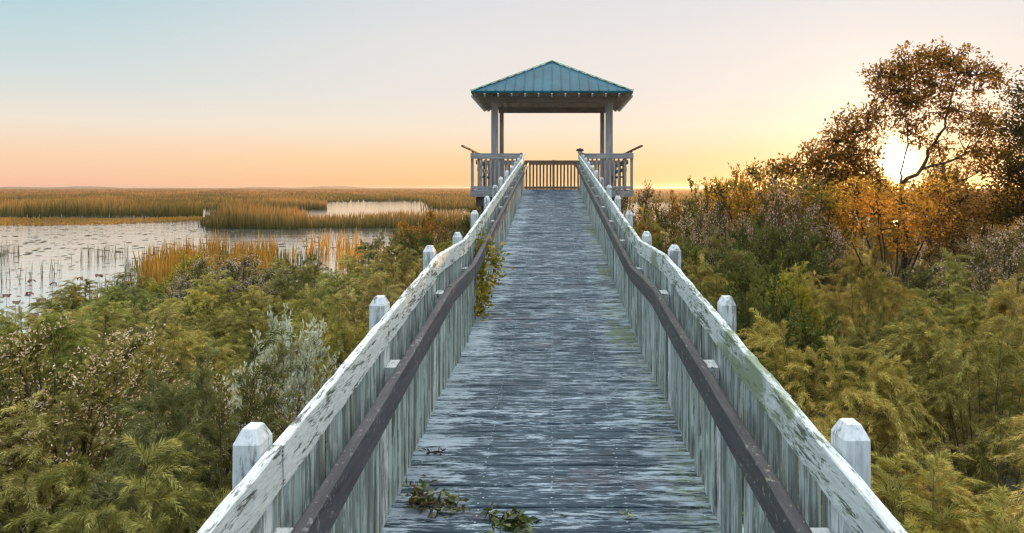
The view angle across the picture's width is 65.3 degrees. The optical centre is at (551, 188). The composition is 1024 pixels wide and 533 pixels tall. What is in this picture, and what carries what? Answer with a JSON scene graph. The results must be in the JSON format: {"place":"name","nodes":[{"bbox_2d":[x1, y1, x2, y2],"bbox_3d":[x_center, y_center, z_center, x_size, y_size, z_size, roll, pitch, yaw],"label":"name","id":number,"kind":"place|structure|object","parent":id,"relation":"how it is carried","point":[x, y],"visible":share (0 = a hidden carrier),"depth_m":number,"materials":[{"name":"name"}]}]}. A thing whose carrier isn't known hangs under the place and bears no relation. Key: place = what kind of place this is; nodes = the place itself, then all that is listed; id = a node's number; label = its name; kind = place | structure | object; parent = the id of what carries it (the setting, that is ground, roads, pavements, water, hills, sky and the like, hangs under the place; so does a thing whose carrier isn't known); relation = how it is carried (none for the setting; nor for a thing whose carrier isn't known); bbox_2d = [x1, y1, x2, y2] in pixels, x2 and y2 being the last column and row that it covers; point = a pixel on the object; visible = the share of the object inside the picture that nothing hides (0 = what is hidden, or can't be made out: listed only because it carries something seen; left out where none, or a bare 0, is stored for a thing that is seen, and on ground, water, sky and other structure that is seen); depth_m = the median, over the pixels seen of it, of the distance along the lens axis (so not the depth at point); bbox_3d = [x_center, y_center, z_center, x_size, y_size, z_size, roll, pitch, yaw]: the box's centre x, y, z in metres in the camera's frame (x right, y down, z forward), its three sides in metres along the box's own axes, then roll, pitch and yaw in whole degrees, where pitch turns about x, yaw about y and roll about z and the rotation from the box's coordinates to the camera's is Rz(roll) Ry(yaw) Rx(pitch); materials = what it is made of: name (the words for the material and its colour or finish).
{"place":"outdoors","nodes":[
{"label":"outdoors","id":0,"kind":"place"},
{"bbox_2d":[0,198,1018,334],"bbox_3d":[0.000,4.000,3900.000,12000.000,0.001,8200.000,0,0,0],"label":"water","id":1,"kind":"structure","parent":0,"point":[130,238],"depth_m":59.73,"materials":[{"name":"liquid"}]},
{"bbox_2d":[0,215,201,225],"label":"floating grass","id":2,"kind":"structure","parent":1,"relation":"in","point":[15,220],"depth_m":95.43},
{"bbox_2d":[0,240,326,298],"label":"rushes","id":3,"kind":"object","parent":1,"relation":"in","point":[287,259],"visible":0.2,"depth_m":42.04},
{"bbox_2d":[0,223,394,312],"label":"lily pads","id":4,"kind":"object","parent":1,"relation":"on","point":[124,248],"visible":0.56,"depth_m":57.21,"materials":[{"name":"green plant"}]},
{"bbox_2d":[269,197,327,208],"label":"reed clump","id":5,"kind":"object","parent":1,"relation":"in","point":[316,204],"visible":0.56,"depth_m":151.15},
{"bbox_2d":[233,228,433,269],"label":"thin reeds","id":6,"kind":"object","parent":1,"relation":"in","point":[347,248],"visible":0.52,"depth_m":45.34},
{"bbox_2d":[198,199,470,229],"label":"reed bed","id":7,"kind":"object","parent":1,"relation":"in","point":[239,216],"visible":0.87,"depth_m":79.65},
{"bbox_2d":[0,192,992,217],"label":"reed bank","id":8,"kind":"structure","parent":1,"relation":"in","point":[125,204],"depth_m":163.33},
{"bbox_2d":[0,231,1023,532],"bbox_3d":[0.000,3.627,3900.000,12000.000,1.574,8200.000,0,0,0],"label":"ground","id":9,"kind":"structure","parent":0,"point":[1010,481],"depth_m":9.98,"materials":[{"name":"soil"}]},
{"bbox_2d":[2,308,55,342],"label":"feathery bush","id":10,"kind":"object","parent":9,"relation":"on","point":[40,316],"visible":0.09,"depth_m":17.47,"materials":[{"name":"green plant"}]},
{"bbox_2d":[0,306,100,411],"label":"feathery bush","id":11,"kind":"object","parent":9,"relation":"on","point":[3,318],"visible":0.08,"depth_m":13.16,"materials":[{"name":"green plant"}]},
{"bbox_2d":[0,312,138,433],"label":"feathery bush","id":12,"kind":"object","parent":9,"relation":"on","point":[74,335],"visible":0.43,"depth_m":9.95,"materials":[{"name":"green plant"}]},
{"bbox_2d":[25,277,133,328],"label":"feathery bush","id":13,"kind":"object","parent":9,"relation":"on","point":[68,303],"visible":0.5,"depth_m":19.56,"materials":[{"name":"green plant"}]},
{"bbox_2d":[0,390,168,532],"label":"feathery bush","id":14,"kind":"object","parent":9,"relation":"on","point":[17,487],"visible":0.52,"depth_m":6.50,"materials":[{"name":"green plant"}]},
{"bbox_2d":[3,305,180,432],"bbox_3d":[-6.470,2.551,11.218,2.220,1.805,2.664,0,0,-19],"label":"feathery bush","id":15,"kind":"object","parent":9,"relation":"on","point":[95,325],"visible":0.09,"depth_m":11.49,"materials":[{"name":"green plant"}]},
{"bbox_2d":[36,300,157,347],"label":"feathery bush","id":16,"kind":"object","parent":9,"relation":"on","point":[96,315],"visible":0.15,"depth_m":15.73,"materials":[{"name":"green plant"}]},
{"bbox_2d":[0,313,221,532],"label":"flowering bush","id":17,"kind":"object","parent":9,"relation":"on","point":[88,384],"visible":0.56,"depth_m":7.24,"materials":[{"name":"green plant"}]},
{"bbox_2d":[0,429,232,532],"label":"feathery bush","id":18,"kind":"object","parent":9,"relation":"on","point":[68,523],"visible":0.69,"depth_m":4.67,"materials":[{"name":"green plant"}]},
{"bbox_2d":[71,281,176,336],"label":"feathery bush","id":19,"kind":"object","parent":9,"relation":"on","point":[115,294],"visible":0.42,"depth_m":17.52,"materials":[{"name":"green plant"}]},
{"bbox_2d":[92,266,170,311],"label":"feathery bush","id":20,"kind":"object","parent":9,"relation":"on","point":[131,283],"visible":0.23,"depth_m":22.40,"materials":[{"name":"green plant"}]},
{"bbox_2d":[53,321,248,461],"bbox_3d":[-4.729,2.484,9.586,2.363,1.938,2.204,0,0,39],"label":"feathery bush","id":21,"kind":"object","parent":9,"relation":"on","point":[193,342],"visible":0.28,"depth_m":9.45,"materials":[{"name":"green plant"}]},
{"bbox_2d":[92,302,214,399],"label":"feathery bush","id":22,"kind":"object","parent":9,"relation":"on","point":[166,317],"visible":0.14,"depth_m":13.17,"materials":[{"name":"green plant"}]},
{"bbox_2d":[144,245,219,317],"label":"leafy bush","id":23,"kind":"object","parent":9,"relation":"on","point":[159,290],"visible":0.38,"depth_m":19.73,"materials":[{"name":"green plant"}]},
{"bbox_2d":[63,327,325,532],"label":"feathery bush","id":24,"kind":"object","parent":9,"relation":"on","point":[161,400],"visible":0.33,"depth_m":5.74,"materials":[{"name":"green plant"}]},
{"bbox_2d":[130,230,279,297],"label":"orange reeds","id":25,"kind":"object","parent":9,"relation":"on","point":[162,265],"visible":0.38,"depth_m":35.64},
{"bbox_2d":[144,269,269,345],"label":"feathery bush","id":26,"kind":"object","parent":9,"relation":"on","point":[199,303],"visible":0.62,"depth_m":15.37,"materials":[{"name":"green plant"}]},
{"bbox_2d":[164,255,251,315],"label":"flowering bush","id":27,"kind":"object","parent":9,"relation":"on","point":[196,269],"visible":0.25,"depth_m":18.73,"materials":[{"name":"green plant"}]},
{"bbox_2d":[123,345,307,524],"bbox_3d":[-2.641,2.403,6.631,1.626,2.108,1.684,0,0,17],"label":"flowering bush","id":28,"kind":"object","parent":9,"relation":"on","point":[224,414],"visible":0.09,"depth_m":6.42,"materials":[{"name":"green plant"}]},
{"bbox_2d":[186,252,260,291],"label":"feathery bush","id":29,"kind":"object","parent":9,"relation":"on","point":[218,267],"visible":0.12,"depth_m":22.23,"materials":[{"name":"green plant"}]},
{"bbox_2d":[162,251,312,342],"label":"flowering bush","id":30,"kind":"object","parent":9,"relation":"on","point":[236,268],"visible":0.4,"depth_m":17.09,"materials":[{"name":"green plant"}]},
{"bbox_2d":[184,306,314,426],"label":"feathery bush","id":31,"kind":"object","parent":9,"relation":"on","point":[222,341],"visible":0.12,"depth_m":11.50,"materials":[{"name":"green plant"}]},
{"bbox_2d":[179,281,330,370],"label":"feathery bush","id":32,"kind":"object","parent":9,"relation":"on","point":[213,324],"visible":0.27,"depth_m":12.80,"materials":[{"name":"green plant"}]},
{"bbox_2d":[214,303,341,458],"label":"silvery bush","id":33,"kind":"object","parent":9,"relation":"on","point":[294,380],"visible":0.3,"depth_m":7.51,"materials":[{"name":"grey plant"}]},
{"bbox_2d":[247,266,313,307],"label":"feathery bush","id":34,"kind":"object","parent":9,"relation":"on","point":[267,270],"visible":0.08,"depth_m":19.71,"materials":[{"name":"green plant"}]},
{"bbox_2d":[246,256,328,290],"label":"feathery bush","id":35,"kind":"object","parent":9,"relation":"on","point":[278,262],"visible":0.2,"depth_m":21.91,"materials":[{"name":"green plant"}]},
{"bbox_2d":[217,278,368,420],"bbox_3d":[-2.413,2.272,9.290,2.718,2.364,2.536,0,0,9],"label":"feathery bush","id":36,"kind":"object","parent":9,"relation":"on","point":[342,338],"visible":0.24,"depth_m":9.00,"materials":[{"name":"green plant"}]},
{"bbox_2d":[248,254,362,324],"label":"feathery bush","id":37,"kind":"object","parent":9,"relation":"on","point":[306,276],"visible":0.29,"depth_m":15.46,"materials":[{"name":"green plant"}]},
{"bbox_2d":[315,269,375,324],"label":"feathery bush","id":38,"kind":"object","parent":9,"relation":"on","point":[353,275],"visible":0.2,"depth_m":17.08,"materials":[{"name":"green plant"}]},
{"bbox_2d":[292,283,404,390],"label":"feathery bush","id":39,"kind":"object","parent":9,"relation":"on","point":[390,292],"visible":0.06,"depth_m":11.11,"materials":[{"name":"green plant"}]},
{"bbox_2d":[315,251,406,301],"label":"feathery bush","id":40,"kind":"object","parent":9,"relation":"on","point":[356,266],"visible":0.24,"depth_m":19.81,"materials":[{"name":"green plant"}]},
{"bbox_2d":[327,244,436,333],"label":"feathery bush","id":41,"kind":"object","parent":9,"relation":"on","point":[371,287],"visible":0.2,"depth_m":12.62,"materials":[{"name":"green plant"}]},
{"bbox_2d":[346,226,417,293],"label":"feathery bush","id":42,"kind":"object","parent":9,"relation":"on","point":[371,254],"visible":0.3,"depth_m":22.11,"materials":[{"name":"green plant"}]},
{"bbox_2d":[382,230,440,269],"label":"leafy bush","id":43,"kind":"object","parent":9,"relation":"on","point":[411,246],"visible":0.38,"depth_m":25.35,"materials":[{"name":"green plant"}]},
{"bbox_2d":[385,211,456,254],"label":"autumn bush","id":44,"kind":"object","parent":9,"relation":"on","point":[429,227],"visible":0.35,"depth_m":27.88,"materials":[{"name":"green plant"}]},
{"bbox_2d":[433,238,462,253],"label":"feathery bush","id":45,"kind":"object","parent":9,"relation":"on","point":[446,245],"visible":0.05,"depth_m":19.63,"materials":[{"name":"green plant"}]},
{"bbox_2d":[430,224,470,251],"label":"leafy bush","id":46,"kind":"object","parent":9,"relation":"on","point":[463,235],"visible":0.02,"depth_m":25.01,"materials":[{"name":"green plant"}]},
{"bbox_2d":[0,186,907,187],"bbox_3d":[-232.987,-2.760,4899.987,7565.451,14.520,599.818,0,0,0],"label":"distant woods","id":47,"kind":"object","parent":9,"relation":"on","point":[243,187],"visible":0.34,"depth_m":4636.70,"materials":[{"name":"brown plant"}]},
{"bbox_2d":[454,206,480,234],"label":"leafy bush","id":48,"kind":"object","parent":9,"relation":"on","point":[466,223],"visible":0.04,"depth_m":28.71,"materials":[{"name":"green plant"}]},
{"bbox_2d":[0,188,1007,195],"bbox_3d":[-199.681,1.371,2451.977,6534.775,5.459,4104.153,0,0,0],"label":"marsh","id":49,"kind":"structure","parent":9,"relation":"on","point":[299,191],"depth_m":729.00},
{"bbox_2d":[382,189,720,532],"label":"boardwalk","id":50,"kind":"structure","parent":9,"relation":"on","point":[551,405],"depth_m":5.95,"materials":[{"name":"grey wood"}]},
{"bbox_2d":[197,154,528,532],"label":"boardwalk railing","id":51,"kind":"object","parent":50,"relation":"attached to","point":[369,407],"visible":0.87,"depth_m":3.89,"materials":[{"name":"paint"}]},
{"bbox_2d":[473,229,513,320],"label":"climbing vine","id":52,"kind":"object","parent":51,"relation":"attached to","point":[483,294],"visible":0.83,"depth_m":9.46,"materials":[{"name":"green plant"}]},
{"bbox_2d":[402,474,469,518],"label":"leaf litter","id":53,"kind":"object","parent":50,"relation":"on","point":[420,499],"visible":0.98,"depth_m":4.49,"materials":[{"name":"green plant"}]},
{"bbox_2d":[478,501,540,532],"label":"leafy sprig","id":54,"kind":"object","parent":50,"relation":"on","point":[514,519],"visible":1,"depth_m":4.30,"materials":[{"name":"green plant"}]},
{"bbox_2d":[575,154,907,532],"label":"boardwalk railing","id":55,"kind":"object","parent":50,"relation":"attached to","point":[718,385],"visible":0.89,"depth_m":3.95,"materials":[{"name":"paint"}]},
{"bbox_2d":[470,189,633,213],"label":"viewing platform","id":56,"kind":"structure","parent":9,"relation":"on","point":[480,195],"depth_m":26.26,"materials":[{"name":"grey wood"}]},
{"bbox_2d":[461,145,491,185],"bbox_3d":[-2.522,-0.688,29.160,0.982,1.475,5.480,0,0,0],"label":"platform bench","id":57,"kind":"object","parent":56,"relation":"on","point":[472,151],"visible":0.44,"depth_m":29.46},
{"bbox_2d":[470,153,522,189],"bbox_3d":[-1.830,-0.460,26.398,1.720,1.420,0.165,0,0,0],"label":"platform railing","id":58,"kind":"object","parent":56,"relation":"on","point":[494,156],"visible":0.81,"depth_m":26.36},
{"bbox_2d":[483,160,620,188],"bbox_3d":[0.000,-0.430,31.347,5.380,1.360,0.166,0,0,0],"label":"platform railing","id":59,"kind":"object","parent":56,"relation":"on","point":[553,163],"visible":0.41,"depth_m":31.30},
{"bbox_2d":[470,60,633,189],"bbox_3d":[0.000,-2.296,28.900,5.418,4.691,5.815,0,0,0],"label":"gazebo","id":60,"kind":"object","parent":56,"relation":"on","point":[551,86],"visible":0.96,"depth_m":26.91,"materials":[{"name":"teal metal"}]},
{"bbox_2d":[581,153,633,189],"bbox_3d":[1.830,-0.460,26.397,1.720,1.420,0.166,0,0,0],"label":"platform railing","id":61,"kind":"object","parent":56,"relation":"on","point":[609,156],"visible":0.73,"depth_m":26.36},
{"bbox_2d":[604,145,642,185],"bbox_3d":[2.522,-0.688,29.160,0.982,1.475,5.480,0,0,0],"label":"platform bench","id":62,"kind":"object","parent":56,"relation":"on","point":[622,163],"visible":0.48,"depth_m":29.30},
{"bbox_2d":[614,178,669,235],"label":"flowering bush","id":63,"kind":"object","parent":9,"relation":"on","point":[645,196],"visible":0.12,"depth_m":24.23,"materials":[{"name":"brown plant"}]},
{"bbox_2d":[623,204,673,243],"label":"feathery bush","id":64,"kind":"object","parent":9,"relation":"on","point":[652,226],"visible":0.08,"depth_m":20.69,"materials":[{"name":"green plant"}]},
{"bbox_2d":[624,199,681,242],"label":"flowering bush","id":65,"kind":"object","parent":9,"relation":"on","point":[662,218],"visible":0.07,"depth_m":22.59,"materials":[{"name":"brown plant"}]},
{"bbox_2d":[638,223,685,250],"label":"autumn bush","id":66,"kind":"object","parent":9,"relation":"on","point":[645,228],"visible":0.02,"depth_m":18.02,"materials":[{"name":"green plant"}]},
{"bbox_2d":[640,228,686,265],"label":"feathery bush","id":67,"kind":"object","parent":9,"relation":"on","point":[675,238],"visible":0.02,"depth_m":17.30,"materials":[{"name":"green plant"}]},
{"bbox_2d":[638,189,707,244],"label":"autumn bush","id":68,"kind":"object","parent":9,"relation":"on","point":[676,205],"visible":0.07,"depth_m":23.18,"materials":[{"name":"orange plant"}]},
{"bbox_2d":[652,233,727,292],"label":"leafy bush","id":69,"kind":"object","parent":9,"relation":"on","point":[692,253],"visible":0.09,"depth_m":15.71,"materials":[{"name":"green plant"}]},
{"bbox_2d":[655,199,741,282],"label":"flowering bush","id":70,"kind":"object","parent":9,"relation":"on","point":[687,228],"visible":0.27,"depth_m":16.98,"materials":[{"name":"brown plant"}]},
{"bbox_2d":[663,176,739,237],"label":"leafy bush","id":71,"kind":"object","parent":9,"relation":"on","point":[691,205],"visible":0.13,"depth_m":22.40,"materials":[{"name":"green plant"}]},
{"bbox_2d":[681,252,747,311],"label":"feathery bush","id":72,"kind":"object","parent":9,"relation":"on","point":[695,269],"visible":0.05,"depth_m":13.28,"materials":[{"name":"green plant"}]},
{"bbox_2d":[683,189,784,295],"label":"flowering bush","id":73,"kind":"object","parent":9,"relation":"on","point":[719,210],"visible":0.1,"depth_m":17.38,"materials":[{"name":"green plant"}]},
{"bbox_2d":[709,162,791,248],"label":"autumn bush","id":74,"kind":"object","parent":9,"relation":"on","point":[736,174],"visible":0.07,"depth_m":22.82,"materials":[{"name":"brown plant"}]},
{"bbox_2d":[686,228,819,376],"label":"feathery bush","id":75,"kind":"object","parent":9,"relation":"on","point":[709,294],"visible":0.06,"depth_m":11.04,"materials":[{"name":"green plant"}]},
{"bbox_2d":[707,211,847,323],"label":"leafy bush","id":76,"kind":"object","parent":9,"relation":"on","point":[814,258],"visible":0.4,"depth_m":15.20,"materials":[{"name":"green plant"}]},
{"bbox_2d":[703,157,862,258],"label":"autumn thicket","id":77,"kind":"object","parent":9,"relation":"on","point":[809,198],"visible":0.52,"depth_m":17.34,"materials":[{"name":"leaf"},{"name":"bark"}]},
{"bbox_2d":[694,249,878,479],"bbox_3d":[2.360,2.074,9.220,2.738,2.740,2.665,0,0,30],"label":"leafy bush","id":78,"kind":"object","parent":9,"relation":"on","point":[814,337],"visible":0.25,"depth_m":8.96,"materials":[{"name":"green plant"}]},
{"bbox_2d":[732,177,851,295],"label":"flowering bush","id":79,"kind":"object","parent":9,"relation":"on","point":[772,221],"visible":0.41,"depth_m":16.59,"materials":[{"name":"brown plant"}]},
{"bbox_2d":[765,252,837,390],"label":"leafy bush","id":80,"kind":"object","parent":9,"relation":"on","point":[803,296],"visible":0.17,"depth_m":12.43,"materials":[{"name":"green plant"}]},
{"bbox_2d":[754,261,877,393],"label":"feathery bush","id":81,"kind":"object","parent":9,"relation":"on","point":[810,282],"visible":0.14,"depth_m":13.00,"materials":[{"name":"green plant"}]},
{"bbox_2d":[803,215,868,305],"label":"feathery bush","id":82,"kind":"object","parent":9,"relation":"on","point":[854,255],"visible":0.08,"depth_m":20.35,"materials":[{"name":"green plant"}]},
{"bbox_2d":[737,306,968,501],"bbox_3d":[2.535,2.299,7.629,2.623,2.269,2.446,0,0,-18],"label":"feathery bush","id":83,"kind":"object","parent":9,"relation":"on","point":[894,399],"visible":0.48,"depth_m":7.24,"materials":[{"name":"green plant"}]},
{"bbox_2d":[818,257,905,331],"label":"feathery bush","id":84,"kind":"object","parent":9,"relation":"on","point":[845,273],"visible":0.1,"depth_m":17.90,"materials":[{"name":"green plant"}]},
{"bbox_2d":[780,248,952,432],"bbox_3d":[4.261,2.091,11.032,1.993,2.537,2.391,0,0,-41],"label":"feathery bush","id":85,"kind":"object","parent":9,"relation":"on","point":[884,289],"visible":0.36,"depth_m":10.99,"materials":[{"name":"green plant"}]},
{"bbox_2d":[830,179,909,279],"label":"autumn bush","id":86,"kind":"object","parent":9,"relation":"on","point":[858,232],"visible":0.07,"depth_m":24.58,"materials":[{"name":"orange plant"}]},
{"bbox_2d":[743,458,1021,532],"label":"feathery bush","id":87,"kind":"object","parent":9,"relation":"on","point":[960,490],"visible":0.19,"depth_m":5.88,"materials":[{"name":"green plant"}]},
{"bbox_2d":[742,445,1023,532],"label":"feathery bush","id":88,"kind":"object","parent":9,"relation":"on","point":[996,515],"visible":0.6,"depth_m":5.40,"materials":[{"name":"green plant"}]},
{"bbox_2d":[758,35,1021,282],"bbox_3d":[8.139,-0.158,19.013,6.478,7.030,1.695,0,0,0],"label":"spreading tree","id":89,"kind":"object","parent":9,"relation":"on","point":[904,94],"visible":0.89,"depth_m":18.88,"materials":[{"name":"brown plant"}]},
{"bbox_2d":[816,173,969,298],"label":"autumn thicket","id":90,"kind":"object","parent":9,"relation":"on","point":[917,203],"visible":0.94,"depth_m":17.40,"materials":[{"name":"orange plant"}]},
{"bbox_2d":[834,260,958,344],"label":"leafy bush","id":91,"kind":"object","parent":9,"relation":"on","point":[915,277],"visible":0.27,"depth_m":15.16,"materials":[{"name":"green plant"}]},
{"bbox_2d":[855,192,944,289],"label":"bush","id":92,"kind":"object","parent":9,"relation":"on","point":[889,257],"visible":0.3,"depth_m":21.18,"materials":[{"name":"orange plant"}]},
{"bbox_2d":[804,307,1014,468],"bbox_3d":[4.266,2.365,9.615,2.350,1.986,2.339,0,0,39],"label":"feathery bush","id":93,"kind":"object","parent":9,"relation":"on","point":[860,341],"visible":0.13,"depth_m":9.54,"materials":[{"name":"green plant"}]},
{"bbox_2d":[847,314,1023,528],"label":"feathery bush","id":94,"kind":"object","parent":9,"relation":"on","point":[947,400],"visible":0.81,"depth_m":7.64,"materials":[{"name":"green plant"}]},
{"bbox_2d":[860,246,1023,371],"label":"feathery bush","id":95,"kind":"object","parent":9,"relation":"on","point":[952,271],"visible":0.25,"depth_m":12.75,"materials":[{"name":"green plant"}]},
{"bbox_2d":[905,153,987,257],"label":"flowering bush","id":96,"kind":"object","parent":9,"relation":"on","point":[930,242],"visible":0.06,"depth_m":24.36,"materials":[{"name":"orange plant"}]},
{"bbox_2d":[907,229,1020,318],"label":"flowering bush","id":97,"kind":"object","parent":9,"relation":"on","point":[927,257],"visible":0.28,"depth_m":18.14,"materials":[{"name":"brown plant"}]},
{"bbox_2d":[911,178,1023,302],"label":"autumn thicket","id":98,"kind":"object","parent":9,"relation":"on","point":[981,213],"visible":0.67,"depth_m":17.35,"materials":[{"name":"orange plant"}]},
{"bbox_2d":[913,294,1023,410],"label":"feathery bush","id":99,"kind":"object","parent":9,"relation":"on","point":[974,320],"visible":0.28,"depth_m":11.79,"materials":[{"name":"green plant"}]},
{"bbox_2d":[929,216,1023,369],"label":"flowering bush","id":100,"kind":"object","parent":9,"relation":"on","point":[1005,274],"visible":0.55,"depth_m":13.81,"materials":[{"name":"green plant"}]},
{"bbox_2d":[938,207,1023,277],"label":"bush","id":101,"kind":"object","parent":9,"relation":"on","point":[977,235],"visible":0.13,"depth_m":20.71,"materials":[{"name":"orange plant"}]},
{"bbox_2d":[954,413,1023,532],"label":"feathery bush","id":102,"kind":"object","parent":9,"relation":"on","point":[1016,513],"visible":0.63,"depth_m":6.56,"materials":[{"name":"green plant"}]},
{"bbox_2d":[960,273,1023,414],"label":"feathery bush","id":103,"kind":"object","parent":9,"relation":"on","point":[1008,304],"visible":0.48,"depth_m":10.40,"materials":[{"name":"green plant"}]},
{"bbox_2d":[976,65,1023,229],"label":"dense tree","id":104,"kind":"object","parent":9,"relation":"on","point":[1015,169],"visible":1,"depth_m":16.02,"materials":[{"name":"brown plant"}]},
{"bbox_2d":[0,0,1023,187],"label":"sky","id":105,"kind":"structure","parent":0,"point":[94,93],"materials":[{"name":"orange"}]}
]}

